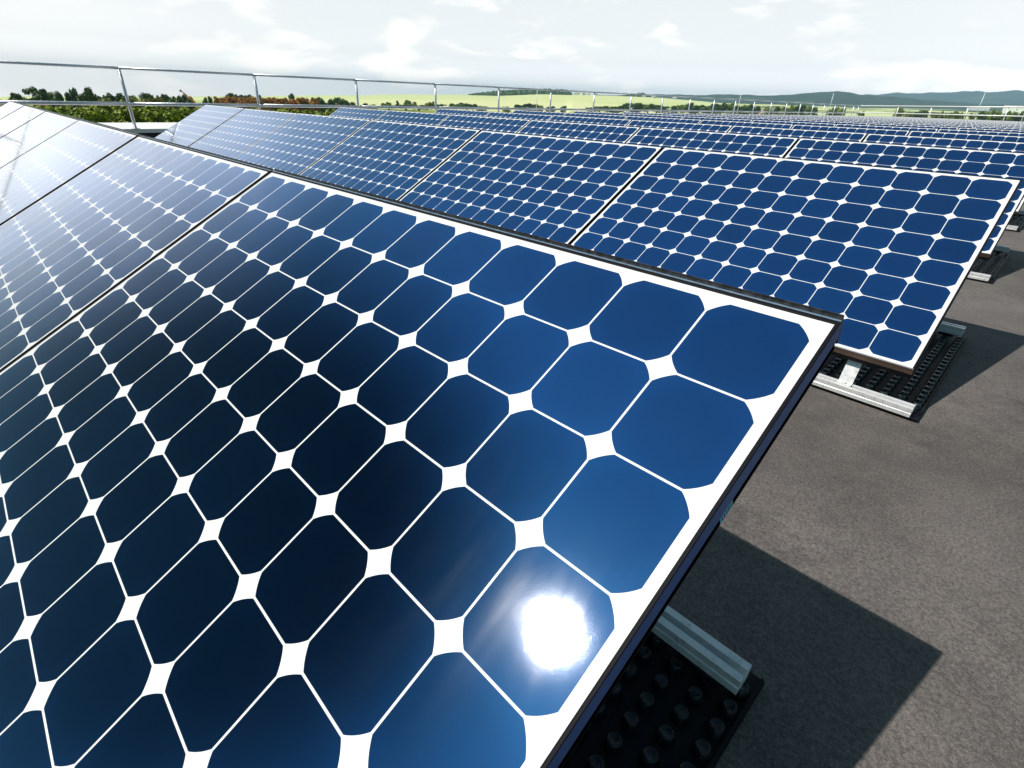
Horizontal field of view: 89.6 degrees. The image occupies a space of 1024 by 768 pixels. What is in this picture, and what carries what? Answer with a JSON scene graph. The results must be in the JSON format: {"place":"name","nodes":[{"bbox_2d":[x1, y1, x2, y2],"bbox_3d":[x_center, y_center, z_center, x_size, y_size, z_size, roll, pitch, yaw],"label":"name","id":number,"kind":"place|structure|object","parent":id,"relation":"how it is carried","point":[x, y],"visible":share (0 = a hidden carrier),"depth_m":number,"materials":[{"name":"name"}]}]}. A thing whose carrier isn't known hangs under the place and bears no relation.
{"place":"outdoors","nodes":[
{"label":"outdoors","id":0,"kind":"place"},
{"bbox_2d":[0,90,1023,119],"bbox_3d":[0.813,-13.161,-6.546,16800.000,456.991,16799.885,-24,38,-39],"label":"terrain","id":1,"kind":"structure","parent":0,"point":[975,98],"depth_m":1422.76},
{"bbox_2d":[22,86,50,105],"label":"broadleaf tree","id":2,"kind":"object","parent":1,"relation":"on","point":[40,95],"visible":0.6,"depth_m":145.01,"materials":[{"name":"green plant"}]},
{"bbox_2d":[40,105,74,116],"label":"leafy shrub","id":3,"kind":"object","parent":1,"relation":"on","point":[61,110],"visible":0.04,"depth_m":41.90,"materials":[{"name":"green plant"}]},
{"bbox_2d":[52,91,64,107],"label":"broadleaf tree","id":4,"kind":"object","parent":1,"relation":"on","point":[58,96],"visible":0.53,"depth_m":155.70,"materials":[{"name":"green plant"}]},
{"bbox_2d":[64,92,77,107],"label":"broadleaf tree","id":5,"kind":"object","parent":1,"relation":"on","point":[67,95],"visible":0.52,"depth_m":160.58,"materials":[{"name":"green plant"}]},
{"bbox_2d":[64,105,85,114],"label":"leafy shrub","id":6,"kind":"object","parent":1,"relation":"on","point":[72,110],"visible":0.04,"depth_m":46.54,"materials":[{"name":"green plant"}]},
{"bbox_2d":[69,87,82,108],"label":"broadleaf tree","id":7,"kind":"object","parent":1,"relation":"on","point":[73,92],"visible":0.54,"depth_m":171.28,"materials":[{"name":"green plant"}]},
{"bbox_2d":[76,86,95,106],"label":"broadleaf tree","id":8,"kind":"object","parent":1,"relation":"on","point":[87,94],"visible":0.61,"depth_m":148.18,"materials":[{"name":"green plant"}]},
{"bbox_2d":[74,106,118,122],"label":"leafy shrub","id":9,"kind":"object","parent":1,"relation":"on","point":[93,114],"visible":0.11,"depth_m":40.62,"materials":[{"name":"green plant"}]},
{"bbox_2d":[99,105,118,122],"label":"leafy shrub","id":10,"kind":"object","parent":1,"relation":"on","point":[111,109],"visible":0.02,"depth_m":48.77,"materials":[{"name":"green plant"}]},
{"bbox_2d":[113,93,128,101],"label":"broadleaf tree","id":11,"kind":"object","parent":1,"relation":"on","point":[119,97],"visible":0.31,"depth_m":165.22,"materials":[{"name":"green plant"}]},
{"bbox_2d":[111,106,149,122],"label":"leafy shrub","id":12,"kind":"object","parent":1,"relation":"on","point":[121,115],"visible":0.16,"depth_m":43.90,"materials":[{"name":"green plant"}]},
{"bbox_2d":[120,97,145,107],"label":"yellow bush","id":13,"kind":"object","parent":1,"relation":"on","point":[131,99],"visible":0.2,"depth_m":146.47,"materials":[{"name":"green plant"}]},
{"bbox_2d":[134,106,157,116],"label":"leafy shrub","id":14,"kind":"object","parent":1,"relation":"on","point":[146,111],"visible":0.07,"depth_m":49.61,"materials":[{"name":"green plant"}]},
{"bbox_2d":[142,97,164,102],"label":"yellow bush","id":15,"kind":"object","parent":1,"relation":"on","point":[155,99],"visible":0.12,"depth_m":152.93,"materials":[{"name":"green plant"}]},
{"bbox_2d":[145,106,183,122],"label":"leafy shrub","id":16,"kind":"object","parent":1,"relation":"on","point":[171,114],"visible":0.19,"depth_m":43.71,"materials":[{"name":"green plant"}]},
{"bbox_2d":[165,94,178,107],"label":"broadleaf tree","id":17,"kind":"object","parent":1,"relation":"on","point":[173,99],"visible":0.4,"depth_m":178.76,"materials":[{"name":"green plant"}]},
{"bbox_2d":[174,106,191,116],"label":"leafy shrub","id":18,"kind":"object","parent":1,"relation":"on","point":[186,112],"visible":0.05,"depth_m":72.78,"materials":[{"name":"green plant"}]},
{"bbox_2d":[182,94,195,112],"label":"broadleaf tree","id":19,"kind":"object","parent":1,"relation":"on","point":[186,99],"visible":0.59,"depth_m":180.39,"materials":[{"name":"green plant"}]},
{"bbox_2d":[224,96,236,103],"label":"russet tree","id":20,"kind":"object","parent":1,"relation":"on","point":[230,100],"visible":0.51,"depth_m":214.55,"materials":[{"name":"brown plant"}]},
{"bbox_2d":[235,97,252,108],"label":"russet tree","id":21,"kind":"object","parent":1,"relation":"on","point":[240,101],"visible":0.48,"depth_m":213.80,"materials":[{"name":"brown plant"}]},
{"bbox_2d":[252,96,270,109],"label":"russet tree","id":22,"kind":"object","parent":1,"relation":"on","point":[262,100],"visible":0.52,"depth_m":213.10,"materials":[{"name":"brown plant"}]},
{"bbox_2d":[274,97,292,109],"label":"russet tree","id":23,"kind":"object","parent":1,"relation":"on","point":[284,100],"visible":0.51,"depth_m":214.82,"materials":[{"name":"brown plant"}]},
{"bbox_2d":[279,108,300,112],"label":"leafy shrub","id":24,"kind":"object","parent":1,"relation":"on","point":[290,110],"visible":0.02,"depth_m":72.14,"materials":[{"name":"green plant"}]},
{"bbox_2d":[289,97,307,110],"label":"russet tree","id":25,"kind":"object","parent":1,"relation":"on","point":[296,101],"visible":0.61,"depth_m":221.22,"materials":[{"name":"brown plant"}]},
{"bbox_2d":[294,97,309,109],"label":"russet tree","id":26,"kind":"object","parent":1,"relation":"on","point":[304,101],"visible":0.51,"depth_m":224.25,"materials":[{"name":"brown plant"}]},
{"bbox_2d":[309,97,320,112],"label":"russet tree","id":27,"kind":"object","parent":1,"relation":"on","point":[314,101],"visible":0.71,"depth_m":224.07,"materials":[{"name":"brown plant"}]},
{"bbox_2d":[468,88,571,95],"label":"hilltop woodland","id":28,"kind":"object","parent":1,"relation":"on","point":[513,92],"visible":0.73,"depth_m":1506.61,"materials":[{"name":"green plant"}]},
{"bbox_2d":[640,104,653,112],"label":"hedgerow tree","id":29,"kind":"object","parent":1,"relation":"on","point":[646,107],"visible":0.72,"depth_m":477.73,"materials":[{"name":"green plant"}]},
{"bbox_2d":[699,105,711,112],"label":"hedgerow tree","id":30,"kind":"object","parent":1,"relation":"on","point":[704,107],"visible":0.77,"depth_m":467.70,"materials":[{"name":"green plant"}]},
{"bbox_2d":[713,103,726,113],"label":"hedgerow tree","id":31,"kind":"object","parent":1,"relation":"on","point":[718,107],"visible":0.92,"depth_m":496.45,"materials":[{"name":"green plant"}]},
{"bbox_2d":[723,103,735,113],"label":"hedgerow tree","id":32,"kind":"object","parent":1,"relation":"on","point":[728,107],"visible":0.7,"depth_m":493.69,"materials":[{"name":"green plant"}]},
{"bbox_2d":[742,104,753,113],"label":"hedgerow tree","id":33,"kind":"object","parent":1,"relation":"on","point":[748,107],"visible":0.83,"depth_m":456.82,"materials":[{"name":"green plant"}]},
{"bbox_2d":[792,104,805,114],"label":"hedgerow tree","id":34,"kind":"object","parent":1,"relation":"on","point":[801,108],"visible":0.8,"depth_m":442.41,"materials":[{"name":"green plant"}]},
{"bbox_2d":[892,107,904,116],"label":"hedgerow bush","id":35,"kind":"object","parent":1,"relation":"on","point":[900,110],"visible":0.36,"depth_m":309.26,"materials":[{"name":"green plant"}]},
{"bbox_2d":[916,109,928,117],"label":"hedgerow bush","id":36,"kind":"object","parent":1,"relation":"on","point":[923,112],"visible":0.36,"depth_m":303.23,"materials":[{"name":"green plant"}]},
{"bbox_2d":[966,107,989,110],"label":"distant hall","id":37,"kind":"structure","parent":1,"relation":"on","point":[980,108],"depth_m":1714.53,"materials":[{"name":"white"}]},
{"bbox_2d":[985,109,995,119],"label":"hedgerow bush","id":38,"kind":"object","parent":1,"relation":"on","point":[989,117],"visible":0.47,"depth_m":287.19,"materials":[{"name":"green plant"}]},
{"bbox_2d":[1002,105,1023,112],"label":"distant hall","id":39,"kind":"structure","parent":1,"relation":"on","point":[1018,110],"depth_m":997.65,"materials":[{"name":"white"}]},
{"bbox_2d":[1010,111,1023,121],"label":"hedgerow bush","id":40,"kind":"object","parent":1,"relation":"on","point":[1019,118],"visible":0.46,"depth_m":286.91,"materials":[{"name":"green plant"}]},
{"bbox_3d":[16.654,3.807,5.436,74.940,8.056,48.380,-24,38,-39],"label":"warehouse building","id":41,"kind":"object","parent":1,"relation":"on","visible":0},
{"bbox_2d":[100,122,177,137],"bbox_3d":[0.579,-8.551,17.558,74.960,0.911,2.065,-24,38,-39],"label":"roof ledge","id":42,"kind":"object","parent":41,"relation":"on","point":[153,130],"depth_m":10.00,"materials":[{"name":"white"}]},
{"bbox_2d":[0,60,858,128],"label":"side railing","id":43,"kind":"object","parent":42,"relation":"on","point":[128,103],"visible":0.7,"depth_m":11.55,"materials":[{"name":"metal"}]},
{"bbox_2d":[668,204,1023,767],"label":"flat roof","id":44,"kind":"structure","parent":41,"relation":"on","point":[850,590],"depth_m":1.12,"materials":[{"name":"concrete"}]},
{"bbox_2d":[0,101,24,118],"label":"solar panel","id":45,"kind":"object","parent":44,"relation":"on","point":[7,108],"visible":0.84,"depth_m":5.73,"materials":[{"name":"white glass"}]},
{"bbox_2d":[0,105,46,137],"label":"solar panel","id":46,"kind":"object","parent":44,"relation":"on","point":[17,118],"visible":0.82,"depth_m":4.76,"materials":[{"name":"white glass"}]},
{"bbox_2d":[0,110,80,167],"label":"solar panel","id":47,"kind":"object","parent":44,"relation":"on","point":[29,135],"visible":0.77,"depth_m":3.77,"materials":[{"name":"white glass"}]},
{"bbox_2d":[0,119,139,224],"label":"solar panel","id":48,"kind":"object","parent":44,"relation":"on","point":[30,177],"visible":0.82,"depth_m":2.74,"materials":[{"name":"blue glass"}]},
{"bbox_2d":[0,134,273,370],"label":"solar panel","id":49,"kind":"object","parent":44,"relation":"on","point":[76,245],"visible":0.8,"depth_m":1.70,"materials":[{"name":"blue glass"}]},
{"bbox_2d":[155,105,244,146],"bbox_3d":[-4.401,-3.543,7.137,1.556,0.048,1.048,27,67,38],"label":"solar panel","id":50,"kind":"object","parent":44,"relation":"on","point":[196,125],"visible":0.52,"depth_m":7.09,"materials":[{"name":"blue glass"}]},
{"bbox_2d":[189,108,296,157],"bbox_3d":[-3.303,-2.969,6.173,1.556,0.048,1.048,27,67,38],"label":"solar panel","id":51,"kind":"object","parent":44,"relation":"on","point":[243,130],"visible":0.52,"depth_m":6.13,"materials":[{"name":"glass"},{"name":"black aluminium"},{"name":"bright aluminium"}]},
{"bbox_2d":[234,113,370,174],"bbox_3d":[-2.205,-2.400,5.207,1.556,0.048,1.048,27,67,38],"label":"solar panel","id":52,"kind":"object","parent":44,"relation":"on","point":[298,143],"visible":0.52,"depth_m":5.14,"materials":[{"name":"glass"},{"name":"black aluminium"},{"name":"bright aluminium"}]},
{"bbox_2d":[329,107,388,119],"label":"solar panel","id":53,"kind":"object","parent":44,"relation":"on","point":[369,114],"visible":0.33,"depth_m":8.62,"materials":[{"name":"blue glass"}]},
{"bbox_2d":[300,120,480,199],"bbox_3d":[-1.107,-1.828,4.242,1.556,0.048,1.048,27,67,38],"label":"solar panel","id":54,"kind":"object","parent":44,"relation":"on","point":[395,160],"visible":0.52,"depth_m":4.16,"materials":[{"name":"glass"},{"name":"black aluminium"},{"name":"bright aluminium"}]},
{"bbox_2d":[377,110,450,125],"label":"solar panel","id":55,"kind":"object","parent":44,"relation":"on","point":[435,119],"visible":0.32,"depth_m":7.65,"materials":[{"name":"blue glass"}]},
{"bbox_2d":[434,109,489,116],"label":"solar panel","id":56,"kind":"object","parent":44,"relation":"on","point":[463,112],"visible":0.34,"depth_m":10.05,"materials":[{"name":"blue glass"}]},
{"bbox_2d":[437,114,530,132],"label":"solar panel","id":57,"kind":"object","parent":44,"relation":"on","point":[507,125],"visible":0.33,"depth_m":6.67,"materials":[{"name":"blue glass"}]},
{"bbox_2d":[485,112,552,120],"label":"solar panel","id":58,"kind":"object","parent":44,"relation":"on","point":[521,116],"visible":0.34,"depth_m":9.09,"materials":[{"name":"blue glass"}]},
{"bbox_2d":[399,130,662,243],"bbox_3d":[-0.010,-1.255,3.278,1.556,0.048,1.048,27,67,38],"label":"solar panel","id":59,"kind":"object","parent":44,"relation":"on","point":[564,190],"visible":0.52,"depth_m":3.17,"materials":[{"name":"glass"},{"name":"black aluminium"},{"name":"aluminium"}]},
{"bbox_2d":[512,110,565,115],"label":"solar panel","id":60,"kind":"object","parent":44,"relation":"on","point":[540,112],"visible":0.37,"depth_m":11.48,"materials":[{"name":"blue glass"}]},
{"bbox_2d":[517,120,640,142],"bbox_3d":[0.458,-2.553,5.659,1.556,0.049,1.048,27,67,38],"label":"solar panel","id":61,"kind":"object","parent":44,"relation":"on","point":[610,133],"visible":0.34,"depth_m":5.70,"materials":[{"name":"blue glass"}]},
{"bbox_2d":[548,115,631,125],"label":"solar panel","id":62,"kind":"object","parent":44,"relation":"on","point":[600,121],"visible":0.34,"depth_m":8.11,"materials":[{"name":"blue glass"}]},
{"bbox_2d":[564,113,627,118],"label":"solar panel","id":63,"kind":"object","parent":44,"relation":"on","point":[596,115],"visible":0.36,"depth_m":10.51,"materials":[{"name":"blue glass"}]},
{"bbox_2d":[573,111,624,115],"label":"solar panel","id":64,"kind":"object","parent":44,"relation":"on","point":[602,113],"visible":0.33,"depth_m":12.90,"materials":[{"name":"blue glass"}]},
{"bbox_2d":[623,112,671,115],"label":"solar panel","id":65,"kind":"object","parent":44,"relation":"on","point":[647,113],"visible":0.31,"depth_m":14.29,"materials":[{"name":"blue glass"}]},
{"bbox_2d":[623,113,683,118],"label":"solar panel","id":66,"kind":"object","parent":44,"relation":"on","point":[659,116],"visible":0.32,"depth_m":11.93,"materials":[{"name":"blue glass"}]},
{"bbox_2d":[562,606,764,767],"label":"mounting base","id":67,"kind":"object","parent":44,"relation":"on","point":[684,693],"visible":0.33,"depth_m":0.85,"materials":[{"name":"black plastic"}]},
{"bbox_2d":[0,169,844,767],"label":"solar panel","id":68,"kind":"object","parent":67,"relation":"on","point":[298,471],"visible":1,"depth_m":0.65,"materials":[{"name":"blue glass"}]},
{"bbox_2d":[625,116,701,123],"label":"solar panel","id":69,"kind":"object","parent":44,"relation":"on","point":[664,119],"visible":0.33,"depth_m":9.54,"materials":[{"name":"blue glass"}]},
{"bbox_2d":[627,120,732,132],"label":"solar panel","id":70,"kind":"object","parent":44,"relation":"on","point":[685,126],"visible":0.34,"depth_m":7.14,"materials":[{"name":"blue glass"}]},
{"bbox_2d":[662,112,709,115],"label":"solar panel","id":71,"kind":"object","parent":44,"relation":"on","point":[687,114],"visible":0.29,"depth_m":15.74,"materials":[{"name":"blue glass"}]},
{"bbox_2d":[671,114,726,117],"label":"solar panel","id":72,"kind":"object","parent":44,"relation":"on","point":[699,116],"visible":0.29,"depth_m":13.37,"materials":[{"name":"blue glass"}]},
{"bbox_2d":[626,127,798,157],"bbox_3d":[1.556,-1.983,4.693,1.556,0.048,1.048,27,67,38],"label":"solar panel","id":73,"kind":"object","parent":44,"relation":"on","point":[771,146],"visible":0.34,"depth_m":4.72,"materials":[{"name":"glass"},{"name":"black aluminium"},{"name":"aluminium"}]},
{"bbox_2d":[682,116,752,121],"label":"solar panel","id":74,"kind":"object","parent":44,"relation":"on","point":[719,119],"visible":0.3,"depth_m":10.96,"materials":[{"name":"blue glass"}]},
{"bbox_2d":[709,115,761,117],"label":"solar panel","id":75,"kind":"object","parent":44,"relation":"on","point":[735,116],"visible":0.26,"depth_m":14.78,"materials":[{"name":"blue glass"}]},
{"bbox_2d":[699,120,793,128],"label":"solar panel","id":76,"kind":"object","parent":44,"relation":"on","point":[756,124],"visible":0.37,"depth_m":8.57,"materials":[{"name":"blue glass"}]},
{"bbox_2d":[727,117,791,121],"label":"solar panel","id":77,"kind":"object","parent":44,"relation":"on","point":[788,120],"visible":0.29,"depth_m":12.38,"materials":[{"name":"blue glass"}]},
{"bbox_2d":[762,117,822,120],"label":"solar panel","id":78,"kind":"object","parent":44,"relation":"on","point":[792,118],"visible":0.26,"depth_m":13.81,"materials":[{"name":"blue glass"}]},
{"bbox_2d":[752,120,835,126],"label":"solar panel","id":79,"kind":"object","parent":44,"relation":"on","point":[797,123],"visible":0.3,"depth_m":9.99,"materials":[{"name":"blue glass"}]},
{"bbox_2d":[727,126,866,141],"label":"solar panel","id":80,"kind":"object","parent":44,"relation":"on","point":[820,134],"visible":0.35,"depth_m":6.17,"materials":[{"name":"blue glass"}]},
{"bbox_2d":[791,120,867,124],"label":"solar panel","id":81,"kind":"object","parent":44,"relation":"on","point":[829,122],"visible":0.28,"depth_m":11.43,"materials":[{"name":"blue glass"}]},
{"bbox_2d":[791,125,909,135],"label":"solar panel","id":82,"kind":"object","parent":44,"relation":"on","point":[863,130],"visible":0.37,"depth_m":7.59,"materials":[{"name":"blue glass"}]},
{"bbox_2d":[823,120,891,123],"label":"solar panel","id":83,"kind":"object","parent":44,"relation":"on","point":[858,122],"visible":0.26,"depth_m":12.84,"materials":[{"name":"blue glass"}]},
{"bbox_2d":[848,120,911,123],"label":"solar panel","id":84,"kind":"object","parent":44,"relation":"on","point":[881,121],"visible":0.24,"depth_m":14.23,"materials":[{"name":"blue glass"}]},
{"bbox_2d":[835,124,937,131],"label":"solar panel","id":85,"kind":"object","parent":44,"relation":"on","point":[910,129],"visible":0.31,"depth_m":9.03,"materials":[{"name":"blue glass"}]},
{"bbox_2d":[811,321,966,420],"bbox_3d":[1.560,-0.358,1.946,1.002,0.595,0.347,-24,38,-39],"label":"mounting base","id":86,"kind":"object","parent":44,"relation":"on","point":[907,397],"visible":0.49,"depth_m":1.88,"materials":[{"name":"black plastic"}]},
{"bbox_2d":[570,147,1021,377],"bbox_3d":[1.088,-0.684,2.312,1.556,0.048,1.048,27,67,38],"label":"solar panel","id":87,"kind":"object","parent":86,"relation":"on","point":[883,260],"visible":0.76,"depth_m":2.14,"materials":[{"name":"glass"},{"name":"black aluminium"},{"name":"aluminium"}]},
{"bbox_2d":[868,123,958,129],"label":"solar panel","id":88,"kind":"object","parent":44,"relation":"on","point":[916,126],"visible":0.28,"depth_m":10.44,"materials":[{"name":"blue glass"}]},
{"bbox_2d":[893,123,973,127],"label":"solar panel","id":89,"kind":"object","parent":44,"relation":"on","point":[934,125],"visible":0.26,"depth_m":11.87,"materials":[{"name":"blue glass"}]},
{"bbox_2d":[858,105,1023,120],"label":"railing","id":90,"kind":"object","parent":44,"relation":"on","point":[965,115],"visible":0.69,"depth_m":36.38,"materials":[{"name":"silver metal"}]},
{"bbox_2d":[912,123,985,126],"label":"solar panel","id":91,"kind":"object","parent":44,"relation":"on","point":[949,124],"visible":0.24,"depth_m":13.28,"materials":[{"name":"blue glass"}]},
{"bbox_2d":[928,122,995,125],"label":"solar panel","id":92,"kind":"object","parent":44,"relation":"on","point":[962,124],"visible":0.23,"depth_m":14.71,"materials":[{"name":"blue glass"}]},
{"bbox_2d":[967,245,1010,282],"bbox_3d":[3.125,-1.085,3.362,1.002,0.595,0.347,-24,38,-39],"label":"mounting base","id":93,"kind":"object","parent":44,"relation":"on","point":[990,269],"visible":0.35,"depth_m":3.38,"materials":[{"name":"black plastic"}]},
{"bbox_2d":[784,138,1023,259],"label":"solar panel","id":94,"kind":"object","parent":93,"relation":"on","point":[1001,164],"visible":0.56,"depth_m":3.71,"materials":[{"name":"glass"},{"name":"black aluminium"},{"name":"aluminium"}]},
{"bbox_2d":[1005,210,1023,230],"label":"mounting base","id":95,"kind":"object","parent":44,"relation":"on","point":[1016,223],"visible":0.26,"depth_m":4.80,"materials":[{"name":"black plastic"}]},
{"bbox_2d":[863,134,1023,215],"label":"solar panel","id":96,"kind":"object","parent":95,"relation":"on","point":[1002,146],"visible":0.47,"depth_m":5.27,"materials":[{"name":"glass"},{"name":"black aluminium"},{"name":"aluminium"}]},
{"bbox_2d":[0,0,1023,96],"label":"sky","id":97,"kind":"structure","parent":0,"point":[667,47],"materials":[{"name":"white"}]},
{"bbox_3d":[6.255,-2.539,6.195,1.002,0.595,0.347,-24,38,-39],"label":"mounting base","id":98,"kind":"object","parent":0,"visible":0},
{"bbox_2d":[908,131,1023,141],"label":"solar panel","id":99,"kind":"object","parent":98,"relation":"on","point":[970,136],"visible":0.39,"depth_m":6.76,"materials":[{"name":"blue glass"}]},
{"bbox_3d":[7.823,-3.265,7.610,1.002,0.595,0.347,-24,38,-39],"label":"mounting base","id":100,"kind":"object","parent":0,"visible":0},
{"bbox_2d":[938,129,1023,136],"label":"solar panel","id":101,"kind":"object","parent":100,"relation":"on","point":[981,132],"visible":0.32,"depth_m":8.23,"materials":[{"name":"blue glass"}]},
{"bbox_3d":[9.390,-3.991,9.024,1.002,0.595,0.347,-24,38,-39],"label":"mounting base","id":102,"kind":"object","parent":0,"visible":0},
{"bbox_2d":[958,128,1023,132],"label":"solar panel","id":103,"kind":"object","parent":102,"relation":"on","point":[997,130],"visible":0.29,"depth_m":9.69,"materials":[{"name":"blue glass"}]},
{"bbox_3d":[10.957,-4.717,10.439,1.002,0.595,0.347,-24,38,-39],"label":"mounting base","id":104,"kind":"object","parent":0,"visible":0},
{"bbox_2d":[974,127,1023,130],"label":"solar panel","id":105,"kind":"object","parent":104,"relation":"on","point":[999,128],"visible":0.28,"depth_m":11.13,"materials":[{"name":"blue glass"}]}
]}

